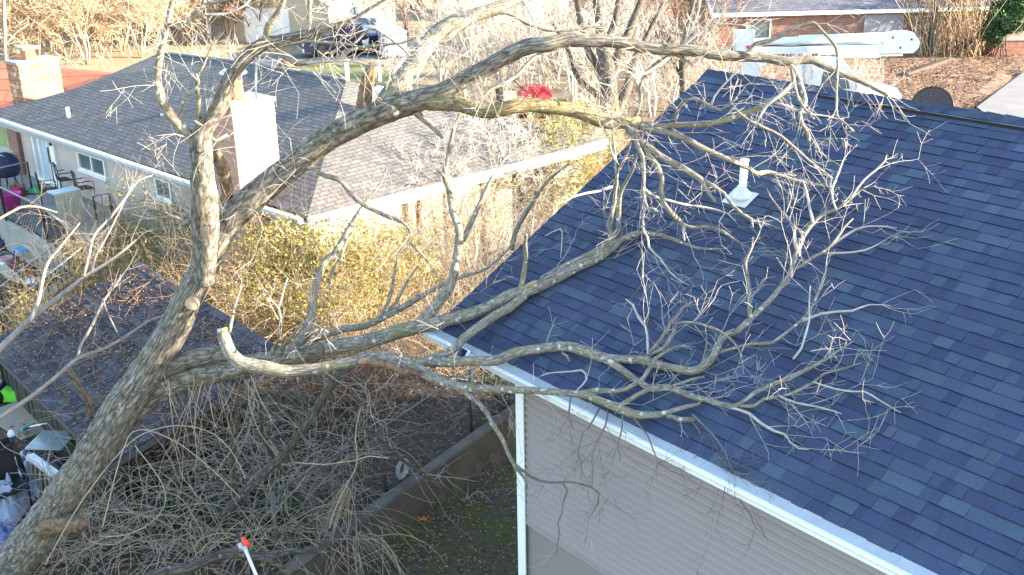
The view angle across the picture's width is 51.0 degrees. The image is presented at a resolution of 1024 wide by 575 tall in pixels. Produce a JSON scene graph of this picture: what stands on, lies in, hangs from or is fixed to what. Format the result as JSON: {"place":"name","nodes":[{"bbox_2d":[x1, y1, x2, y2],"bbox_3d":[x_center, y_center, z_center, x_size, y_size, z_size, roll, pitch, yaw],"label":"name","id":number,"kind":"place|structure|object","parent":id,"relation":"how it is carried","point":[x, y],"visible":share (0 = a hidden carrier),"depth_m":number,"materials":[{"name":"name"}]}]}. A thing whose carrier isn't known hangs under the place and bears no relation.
{"place":"outdoors","nodes":[
{"label":"outdoors","id":0,"kind":"place"},
{"bbox_2d":[225,44,503,65],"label":"road","id":1,"kind":"structure","parent":0,"point":[268,60],"depth_m":60.85,"materials":[{"name":"grey asphalt"}]},
{"bbox_2d":[297,21,378,56],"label":"pickup truck","id":2,"kind":"object","parent":1,"relation":"on","point":[323,49],"visible":0.52,"depth_m":60.19,"materials":[{"name":"paint"}]},
{"bbox_2d":[343,13,394,52],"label":"parked car","id":3,"kind":"object","parent":1,"relation":"on","point":[388,22],"visible":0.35,"depth_m":62.01,"materials":[{"name":"paint"}]},
{"bbox_2d":[375,26,406,57],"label":"utility trailer","id":4,"kind":"object","parent":1,"relation":"on","point":[394,32],"visible":0.49,"depth_m":59.69,"materials":[{"name":"white metal"}]},
{"bbox_2d":[0,0,1023,574],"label":"ground","id":5,"kind":"structure","parent":0,"point":[504,562],"depth_m":18.81,"materials":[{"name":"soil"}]},
{"bbox_2d":[0,380,16,403],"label":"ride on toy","id":6,"kind":"object","parent":5,"relation":"on","point":[7,393],"visible":0.24,"depth_m":19.98,"materials":[{"name":"plastic"}]},
{"bbox_2d":[0,519,16,545],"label":"tarp","id":7,"kind":"object","parent":5,"relation":"on","point":[5,532],"visible":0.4,"depth_m":15.36,"materials":[{"name":"blue plastic"}]},
{"bbox_2d":[0,430,28,481],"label":"umbrella pole","id":8,"kind":"object","parent":5,"relation":"on","point":[11,435],"visible":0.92,"depth_m":16.41,"materials":[{"name":"black metal"}]},
{"bbox_2d":[0,436,32,505],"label":"patio chair","id":9,"kind":"object","parent":5,"relation":"on","point":[8,464],"visible":0.75,"depth_m":16.43,"materials":[{"name":"black metal"}]},
{"bbox_2d":[0,472,35,525],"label":"tarp","id":10,"kind":"object","parent":5,"relation":"on","point":[10,511],"visible":0.75,"depth_m":16.18,"materials":[{"name":"plastic"}]},
{"bbox_2d":[0,401,43,439],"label":"plywood sheet","id":11,"kind":"object","parent":5,"relation":"on","point":[19,413],"visible":0.42,"depth_m":19.15,"materials":[{"name":"beige wood"}]},
{"bbox_2d":[0,0,58,59],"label":"tree","id":12,"kind":"object","parent":5,"relation":"on","point":[5,42],"visible":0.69,"depth_m":51.80,"materials":[{"name":"grey plant"}]},
{"bbox_2d":[0,3,59,58],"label":"bare tree","id":13,"kind":"object","parent":5,"relation":"on","point":[11,51],"visible":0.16,"depth_m":60.85,"materials":[{"name":"beige plant"}]},
{"bbox_2d":[0,228,78,325],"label":"railing","id":14,"kind":"object","parent":5,"relation":"on","point":[15,274],"visible":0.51,"depth_m":26.13,"materials":[{"name":"black metal"}]},
{"bbox_2d":[15,450,66,497],"bbox_3d":[-7.819,2.884,17.218,0.916,0.461,1.120,-1,21,0],"label":"tarp","id":15,"kind":"object","parent":5,"relation":"on","point":[57,464],"visible":0.23,"depth_m":17.07,"materials":[{"name":"plastic"}]},
{"bbox_2d":[25,453,58,496],"bbox_3d":[-7.269,3.017,16.706,0.873,0.619,0.155,17,28,39],"label":"slatted bench","id":16,"kind":"object","parent":5,"relation":"on","point":[35,467],"visible":0.49,"depth_m":16.73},
{"bbox_2d":[0,247,87,333],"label":"railing","id":17,"kind":"object","parent":5,"relation":"on","point":[52,270],"visible":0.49,"depth_m":25.19,"materials":[{"name":"black metal"}]},
{"bbox_2d":[0,0,89,56],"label":"bare tree","id":18,"kind":"object","parent":5,"relation":"on","point":[9,5],"visible":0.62,"depth_m":58.11,"materials":[{"name":"beige plant"}]},
{"bbox_2d":[25,430,72,462],"bbox_3d":[-7.519,2.730,17.641,0.620,0.521,0.620,1,21,4],"label":"patio table","id":19,"kind":"object","parent":5,"relation":"on","point":[40,440],"visible":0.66,"depth_m":17.51,"materials":[{"name":"grey glass"}]},
{"bbox_2d":[0,217,108,334],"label":"shrub","id":20,"kind":"object","parent":5,"relation":"on","point":[22,294],"visible":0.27,"depth_m":24.01,"materials":[{"name":"brown plant"}]},
{"bbox_2d":[0,45,112,107],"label":"house","id":21,"kind":"structure","parent":5,"relation":"on","point":[29,75],"depth_m":38.53,"materials":[{"name":"red brick"}]},
{"bbox_2d":[0,173,120,318],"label":"deck","id":22,"kind":"structure","parent":5,"relation":"on","point":[10,234],"depth_m":30.64,"materials":[{"name":"concrete"}]},
{"bbox_2d":[0,152,19,185],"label":"grill","id":23,"kind":"object","parent":22,"relation":"on","point":[6,158],"visible":0.89,"depth_m":33.82,"materials":[{"name":"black metal"}]},
{"bbox_2d":[0,186,75,259],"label":"railing","id":24,"kind":"object","parent":22,"relation":"on","point":[44,221],"visible":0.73,"depth_m":29.04,"materials":[{"name":"black metal"}]},
{"bbox_2d":[47,186,85,226],"bbox_3d":[-12.588,-2.287,30.296,0.572,0.965,0.760,18,28,41],"label":"board crate","id":25,"kind":"object","parent":22,"relation":"on","point":[61,197],"visible":0.82,"depth_m":30.09,"materials":[{"name":"beige wood"}]},
{"bbox_2d":[0,0,126,59],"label":"bare tree","id":26,"kind":"object","parent":5,"relation":"on","point":[63,51],"visible":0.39,"depth_m":60.34,"materials":[{"name":"beige plant"}]},
{"bbox_2d":[8,0,149,63],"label":"bare tree","id":27,"kind":"object","parent":5,"relation":"on","point":[68,5],"visible":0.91,"depth_m":58.22,"materials":[{"name":"beige plant"}]},
{"bbox_2d":[0,176,186,318],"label":"shrub","id":28,"kind":"object","parent":5,"relation":"on","point":[76,262],"visible":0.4,"depth_m":26.02,"materials":[{"name":"brown plant"}]},
{"bbox_2d":[3,121,226,297],"bbox_3d":[-8.565,-0.976,27.115,8.511,6.776,9.127,-1,21,0],"label":"shrub","id":29,"kind":"object","parent":5,"relation":"on","point":[156,234],"visible":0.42,"depth_m":26.90,"materials":[{"name":"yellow plant"}]},
{"bbox_2d":[10,191,220,310],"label":"shrub","id":30,"kind":"object","parent":5,"relation":"on","point":[120,265],"visible":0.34,"depth_m":25.35,"materials":[{"name":"brown plant"}]},
{"bbox_2d":[64,0,177,55],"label":"bare tree","id":31,"kind":"object","parent":5,"relation":"on","point":[118,17],"visible":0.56,"depth_m":62.20,"materials":[{"name":"beige plant"}]},
{"bbox_2d":[88,0,190,57],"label":"bare tree","id":32,"kind":"object","parent":5,"relation":"on","point":[145,12],"visible":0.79,"depth_m":60.52,"materials":[{"name":"beige plant"}]},
{"bbox_2d":[0,263,279,517],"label":"shed","id":33,"kind":"structure","parent":5,"relation":"on","point":[10,377],"depth_m":18.70,"materials":[{"name":"tile"}]},
{"bbox_2d":[0,257,275,455],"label":"fallen leaves","id":34,"kind":"object","parent":33,"relation":"on","point":[117,351],"visible":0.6,"depth_m":18.95,"materials":[{"name":"plant"}]},
{"bbox_2d":[127,0,221,45],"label":"bare tree","id":35,"kind":"object","parent":5,"relation":"on","point":[175,16],"visible":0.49,"depth_m":65.13,"materials":[{"name":"beige plant"}]},
{"bbox_2d":[75,191,365,341],"bbox_3d":[-6.091,-0.183,23.234,6.409,3.842,5.507,4,22,13],"label":"shrub","id":36,"kind":"object","parent":5,"relation":"on","point":[214,288],"visible":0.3,"depth_m":23.19,"materials":[{"name":"yellow plant"}]},
{"bbox_2d":[120,152,340,324],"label":"shrub","id":37,"kind":"object","parent":5,"relation":"on","point":[270,251],"visible":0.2,"depth_m":24.07,"materials":[{"name":"yellow plant"}]},
{"bbox_2d":[193,0,280,29],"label":"bare tree","id":38,"kind":"object","parent":5,"relation":"on","point":[234,4],"visible":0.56,"depth_m":64.70,"materials":[{"name":"brown plant"}]},
{"bbox_2d":[201,0,277,42],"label":"bare tree","id":39,"kind":"object","parent":5,"relation":"on","point":[224,19],"visible":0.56,"depth_m":66.09,"materials":[{"name":"brown plant"}]},
{"bbox_2d":[126,190,354,347],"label":"shrub","id":40,"kind":"object","parent":5,"relation":"on","point":[251,314],"visible":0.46,"depth_m":22.37,"materials":[{"name":"yellow plant"}]},
{"bbox_2d":[236,533,257,574],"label":"pole saw","id":41,"kind":"object","parent":5,"relation":"on","point":[243,544],"visible":1,"depth_m":11.23,"materials":[{"name":"white paint"}]},
{"bbox_2d":[0,267,515,574],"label":"vine thicket","id":42,"kind":"object","parent":5,"relation":"on","point":[340,498],"visible":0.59,"depth_m":15.72,"materials":[{"name":"brown plant"}]},
{"bbox_2d":[0,154,170,353],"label":"sapling","id":43,"kind":"object","parent":42,"relation":"on","point":[20,328],"visible":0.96,"depth_m":15.37,"materials":[{"name":"grey plant"}]},
{"bbox_2d":[134,332,294,497],"bbox_3d":[-4.039,1.811,14.043,1.668,3.190,1.800,16,27,38],"label":"tree","id":44,"kind":"object","parent":42,"relation":"in","point":[231,457],"visible":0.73,"depth_m":14.23,"materials":[{"name":"brown plant"}]},
{"bbox_2d":[141,548,332,574],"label":"log","id":45,"kind":"object","parent":42,"relation":"in","point":[268,557],"visible":0.98,"depth_m":13.13,"materials":[{"name":"brown wood"}]},
{"bbox_2d":[217,335,343,485],"bbox_3d":[-3.471,1.791,14.501,1.240,2.984,3.059,4,22,14],"label":"tree","id":46,"kind":"object","parent":42,"relation":"on","point":[270,452],"visible":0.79,"depth_m":14.26,"materials":[{"name":"brown plant"}]},
{"bbox_2d":[195,344,372,519],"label":"branch","id":47,"kind":"object","parent":42,"relation":"on","point":[264,473],"visible":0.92,"depth_m":14.15,"materials":[{"name":"brown plant"}]},
{"bbox_2d":[320,398,508,507],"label":"branch","id":48,"kind":"object","parent":42,"relation":"on","point":[442,486],"visible":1,"depth_m":14.37,"materials":[{"name":"brown plant"}]},
{"bbox_2d":[125,135,413,379],"bbox_3d":[-5.289,-0.442,23.440,6.545,6.319,7.584,-13,24,-29],"label":"shrub","id":49,"kind":"object","parent":5,"relation":"on","point":[282,254],"visible":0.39,"depth_m":23.28,"materials":[{"name":"yellow plant"}]},
{"bbox_2d":[89,368,514,542],"bbox_3d":[-3.268,2.561,18.070,7.037,0.717,5.935,-1,21,0],"label":"ivy","id":50,"kind":"object","parent":5,"relation":"on","point":[135,490],"visible":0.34,"depth_m":16.32,"materials":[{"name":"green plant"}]},
{"bbox_2d":[0,52,607,301],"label":"house","id":51,"kind":"structure","parent":5,"relation":"on","point":[40,135],"depth_m":28.96,"materials":[{"name":"white paint"}]},
{"bbox_2d":[29,127,62,188],"bbox_3d":[-14.830,-4.254,34.051,1.601,2.100,0.110,18,28,41],"label":"door","id":52,"kind":"structure","parent":51,"relation":"in","point":[47,154],"depth_m":34.21,"materials":[{"name":"white paint"}]},
{"bbox_2d":[75,142,108,180],"bbox_3d":[-12.506,-3.746,31.843,1.844,0.881,0.100,18,28,41],"label":"window","id":53,"kind":"structure","parent":51,"relation":"in","point":[89,163],"depth_m":31.87,"materials":[{"name":"grey glass"}]},
{"bbox_2d":[154,168,174,204],"bbox_3d":[-9.473,-2.748,29.086,0.941,0.869,0.100,18,28,41],"label":"window","id":54,"kind":"structure","parent":51,"relation":"in","point":[159,184],"depth_m":29.15,"materials":[{"name":"white glass"}]},
{"bbox_2d":[212,0,395,41],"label":"house","id":55,"kind":"structure","parent":5,"relation":"on","point":[289,18],"depth_m":65.85,"materials":[{"name":"white paint"}]},
{"bbox_2d":[243,8,289,41],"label":"garage door","id":56,"kind":"structure","parent":55,"relation":"in","point":[284,22],"depth_m":66.02,"materials":[{"name":"white paint"}]},
{"bbox_2d":[207,220,462,358],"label":"shrub","id":57,"kind":"object","parent":5,"relation":"on","point":[337,302],"visible":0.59,"depth_m":22.32,"materials":[{"name":"yellow plant"}]},
{"bbox_2d":[294,64,394,86],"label":"lawn strip","id":58,"kind":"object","parent":5,"relation":"on","point":[357,69],"visible":0.17,"depth_m":56.19,"materials":[{"name":"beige plant"}]},
{"bbox_2d":[241,302,450,435],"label":"shrub","id":59,"kind":"object","parent":5,"relation":"on","point":[356,386],"visible":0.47,"depth_m":19.19,"materials":[{"name":"brown plant"}]},
{"bbox_2d":[216,137,481,362],"bbox_3d":[-3.966,-0.035,23.538,6.806,7.089,6.784,-1,21,0],"label":"shrub","id":60,"kind":"object","parent":5,"relation":"on","point":[360,257],"visible":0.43,"depth_m":23.55,"materials":[{"name":"yellow plant"}]},
{"bbox_2d":[280,151,503,322],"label":"shrub","id":61,"kind":"object","parent":5,"relation":"on","point":[415,279],"visible":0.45,"depth_m":24.72,"materials":[{"name":"yellow plant"}]},
{"bbox_2d":[279,403,515,574],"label":"retaining wall","id":62,"kind":"structure","parent":5,"relation":"on","point":[476,446],"depth_m":16.81,"materials":[{"name":"concrete"}]},
{"bbox_2d":[269,366,514,563],"bbox_3d":[-1.331,2.390,17.547,0.064,1.404,7.006,13,25,32],"label":"chain link fence","id":63,"kind":"object","parent":62,"relation":"on","point":[383,465],"visible":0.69,"depth_m":16.54,"materials":[{"name":"metal"}]},
{"bbox_2d":[318,262,483,404],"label":"shrub","id":64,"kind":"object","parent":5,"relation":"on","point":[417,344],"visible":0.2,"depth_m":20.90,"materials":[{"name":"yellow plant"}]},
{"bbox_2d":[372,0,493,82],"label":"bare tree","id":65,"kind":"object","parent":5,"relation":"on","point":[438,71],"visible":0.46,"depth_m":50.66,"materials":[{"name":"beige plant"}]},
{"bbox_2d":[399,137,472,271],"bbox_3d":[-2.042,-1.867,26.646,2.172,3.336,3.633,-9,22,-19],"label":"bare tree","id":66,"kind":"object","parent":5,"relation":"on","point":[439,203],"visible":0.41,"depth_m":26.18,"materials":[{"name":"beige plant"}]},
{"bbox_2d":[383,121,510,266],"bbox_3d":[-1.517,-2.452,27.589,4.037,3.707,2.414,-12,23,-26],"label":"bare tree","id":67,"kind":"object","parent":5,"relation":"on","point":[471,186],"visible":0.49,"depth_m":27.17,"materials":[{"name":"beige plant"}]},
{"bbox_2d":[314,137,588,311],"bbox_3d":[-1.422,-0.683,25.554,7.837,5.612,7.079,-1,21,0],"label":"shrub","id":68,"kind":"object","parent":5,"relation":"on","point":[465,256],"visible":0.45,"depth_m":25.72,"materials":[{"name":"yellow plant"}]},
{"bbox_2d":[0,4,902,107],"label":"undergrowth","id":69,"kind":"object","parent":5,"relation":"on","point":[503,77],"visible":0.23,"depth_m":56.27,"materials":[{"name":"beige plant"}]},
{"bbox_2d":[416,0,535,97],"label":"bare tree","id":70,"kind":"object","parent":5,"relation":"on","point":[454,53],"visible":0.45,"depth_m":46.97,"materials":[{"name":"beige plant"}]},
{"bbox_2d":[0,0,957,574],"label":"fallen tree","id":71,"kind":"object","parent":5,"relation":"on","point":[136,396],"visible":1,"depth_m":11.82,"materials":[{"name":"grey plant"}]},
{"bbox_2d":[0,244,214,422],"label":"sapling","id":72,"kind":"object","parent":71,"relation":"on","point":[40,389],"visible":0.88,"depth_m":13.93,"materials":[{"name":"grey plant"}]},
{"bbox_2d":[67,367,93,418],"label":"dead branch","id":73,"kind":"object","parent":72,"relation":"attached to","point":[78,384],"visible":0.95,"depth_m":14.34,"materials":[{"name":"brown wood"}]},
{"bbox_2d":[435,0,539,91],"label":"bare tree","id":74,"kind":"object","parent":5,"relation":"on","point":[488,53],"visible":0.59,"depth_m":45.86,"materials":[{"name":"beige plant"}]},
{"bbox_2d":[446,0,547,85],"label":"bare tree","id":75,"kind":"object","parent":5,"relation":"on","point":[484,79],"visible":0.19,"depth_m":51.07,"materials":[{"name":"beige plant"}]},
{"bbox_2d":[462,0,570,74],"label":"bare tree","id":76,"kind":"object","parent":5,"relation":"on","point":[552,6],"visible":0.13,"depth_m":52.44,"materials":[{"name":"beige plant"}]},
{"bbox_2d":[476,0,556,84],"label":"bare tree","id":77,"kind":"object","parent":5,"relation":"on","point":[536,66],"visible":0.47,"depth_m":45.70,"materials":[{"name":"brown plant"}]},
{"bbox_2d":[453,112,583,234],"bbox_3d":[-0.142,-3.039,28.583,2.655,4.078,4.441,-15,25,-33],"label":"bare tree","id":78,"kind":"object","parent":5,"relation":"on","point":[529,150],"visible":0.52,"depth_m":27.92,"materials":[{"name":"beige plant"}]},
{"bbox_2d":[464,0,574,83],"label":"bare tree","id":79,"kind":"object","parent":5,"relation":"on","point":[526,79],"visible":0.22,"depth_m":49.73,"materials":[{"name":"beige plant"}]},
{"bbox_2d":[400,50,645,289],"bbox_3d":[-0.220,-2.345,28.200,10.037,7.978,8.639,19,29,42],"label":"shrub","id":80,"kind":"object","parent":5,"relation":"on","point":[508,218],"visible":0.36,"depth_m":27.84,"materials":[{"name":"yellow plant"}]},
{"bbox_2d":[495,77,552,117],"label":"riding mower","id":81,"kind":"object","parent":5,"relation":"on","point":[543,89],"visible":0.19,"depth_m":44.27,"materials":[{"name":"red paint"}]},
{"bbox_2d":[495,0,592,100],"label":"bare tree","id":82,"kind":"object","parent":5,"relation":"on","point":[564,49],"visible":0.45,"depth_m":47.16,"materials":[{"name":"beige plant"}]},
{"bbox_2d":[471,52,668,257],"bbox_3d":[0.885,-2.353,30.513,8.262,8.492,9.251,-1,21,0],"label":"shrub","id":83,"kind":"object","parent":5,"relation":"on","point":[578,176],"visible":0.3,"depth_m":29.37,"materials":[{"name":"yellow plant"}]},
{"bbox_2d":[538,0,604,79],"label":"bare tree","id":84,"kind":"object","parent":5,"relation":"on","point":[557,77],"visible":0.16,"depth_m":52.48,"materials":[{"name":"brown plant"}]},
{"bbox_2d":[545,89,638,185],"bbox_3d":[2.131,-3.888,31.214,4.037,3.707,2.414,-19,28,-39],"label":"bare tree","id":85,"kind":"object","parent":5,"relation":"on","point":[600,129],"visible":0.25,"depth_m":31.29,"materials":[{"name":"brown plant"}]},
{"bbox_2d":[528,14,669,182],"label":"shrub","id":86,"kind":"object","parent":5,"relation":"on","point":[603,151],"visible":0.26,"depth_m":33.17,"materials":[{"name":"yellow plant"}]},
{"bbox_2d":[521,0,706,162],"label":"tree","id":87,"kind":"object","parent":5,"relation":"on","point":[605,58],"visible":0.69,"depth_m":35.78,"materials":[{"name":"beige plant"}]},
{"bbox_2d":[558,0,675,108],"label":"bare tree","id":88,"kind":"object","parent":5,"relation":"on","point":[593,80],"visible":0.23,"depth_m":43.56,"materials":[{"name":"brown plant"}]},
{"bbox_2d":[570,0,682,115],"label":"bare tree","id":89,"kind":"object","parent":5,"relation":"on","point":[646,86],"visible":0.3,"depth_m":44.09,"materials":[{"name":"brown plant"}]},
{"bbox_2d":[621,0,720,57],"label":"bare tree","id":90,"kind":"object","parent":5,"relation":"on","point":[659,1],"visible":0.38,"depth_m":57.60,"materials":[{"name":"brown plant"}]},
{"bbox_2d":[634,13,729,105],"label":"bare tree","id":91,"kind":"object","parent":5,"relation":"on","point":[669,68],"visible":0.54,"depth_m":44.65,"materials":[{"name":"brown plant"}]},
{"bbox_2d":[640,0,761,95],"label":"tree","id":92,"kind":"object","parent":5,"relation":"on","point":[681,70],"visible":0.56,"depth_m":44.77,"materials":[{"name":"brown plant"}]},
{"bbox_2d":[657,0,768,59],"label":"bare tree","id":93,"kind":"object","parent":5,"relation":"on","point":[687,3],"visible":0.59,"depth_m":56.78,"materials":[{"name":"brown plant"}]},
{"bbox_2d":[733,29,919,98],"bbox_3d":[10.973,-7.822,40.905,8.307,3.868,2.740,3,21,9],"label":"bucket truck","id":94,"kind":"object","parent":5,"relation":"on","point":[889,43],"visible":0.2,"depth_m":40.00,"materials":[{"name":"metal"}]},
{"bbox_2d":[684,0,995,49],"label":"house","id":95,"kind":"structure","parent":5,"relation":"on","point":[883,13],"depth_m":58.77,"materials":[{"name":"white brick"}]},
{"bbox_2d":[746,18,771,37],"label":"window","id":96,"kind":"structure","parent":95,"relation":"in","point":[766,33],"depth_m":58.66,"materials":[{"name":"white glass"}]},
{"bbox_2d":[863,14,903,32],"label":"window","id":97,"kind":"structure","parent":95,"relation":"in","point":[887,22],"depth_m":59.02,"materials":[{"name":"white glass"}]},
{"bbox_2d":[904,58,949,75],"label":"garden edging","id":98,"kind":"object","parent":5,"relation":"on","point":[931,65],"visible":0.79,"depth_m":53.96,"materials":[{"name":"concrete"}]},
{"bbox_2d":[912,86,953,106],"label":"round table","id":99,"kind":"object","parent":5,"relation":"on","point":[935,94],"visible":0.41,"depth_m":41.40,"materials":[{"name":"grey metal"}]},
{"bbox_2d":[916,0,960,55],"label":"tree","id":100,"kind":"object","parent":5,"relation":"on","point":[930,37],"visible":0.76,"depth_m":57.71,"materials":[{"name":"brown plant"}]},
{"bbox_2d":[892,0,1023,57],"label":"cane thicket","id":101,"kind":"object","parent":5,"relation":"on","point":[975,39],"visible":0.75,"depth_m":57.31,"materials":[{"name":"beige plant"}]},
{"bbox_2d":[976,0,1023,56],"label":"evergreen bush","id":102,"kind":"object","parent":5,"relation":"on","point":[1008,18],"visible":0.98,"depth_m":56.31,"materials":[{"name":"green plant"}]},
{"bbox_2d":[984,36,1023,55],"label":"brick planter","id":103,"kind":"object","parent":5,"relation":"on","point":[1015,45],"visible":0.52,"depth_m":57.41,"materials":[{"name":"brick"}]},
{"bbox_2d":[424,69,1023,574],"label":"house","id":104,"kind":"structure","parent":0,"point":[934,485],"depth_m":10.84,"materials":[{"name":"blue"}]},
{"bbox_2d":[977,72,1023,117],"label":"driveway","id":105,"kind":"structure","parent":0,"point":[1008,98],"depth_m":46.21,"materials":[{"name":"concrete"}]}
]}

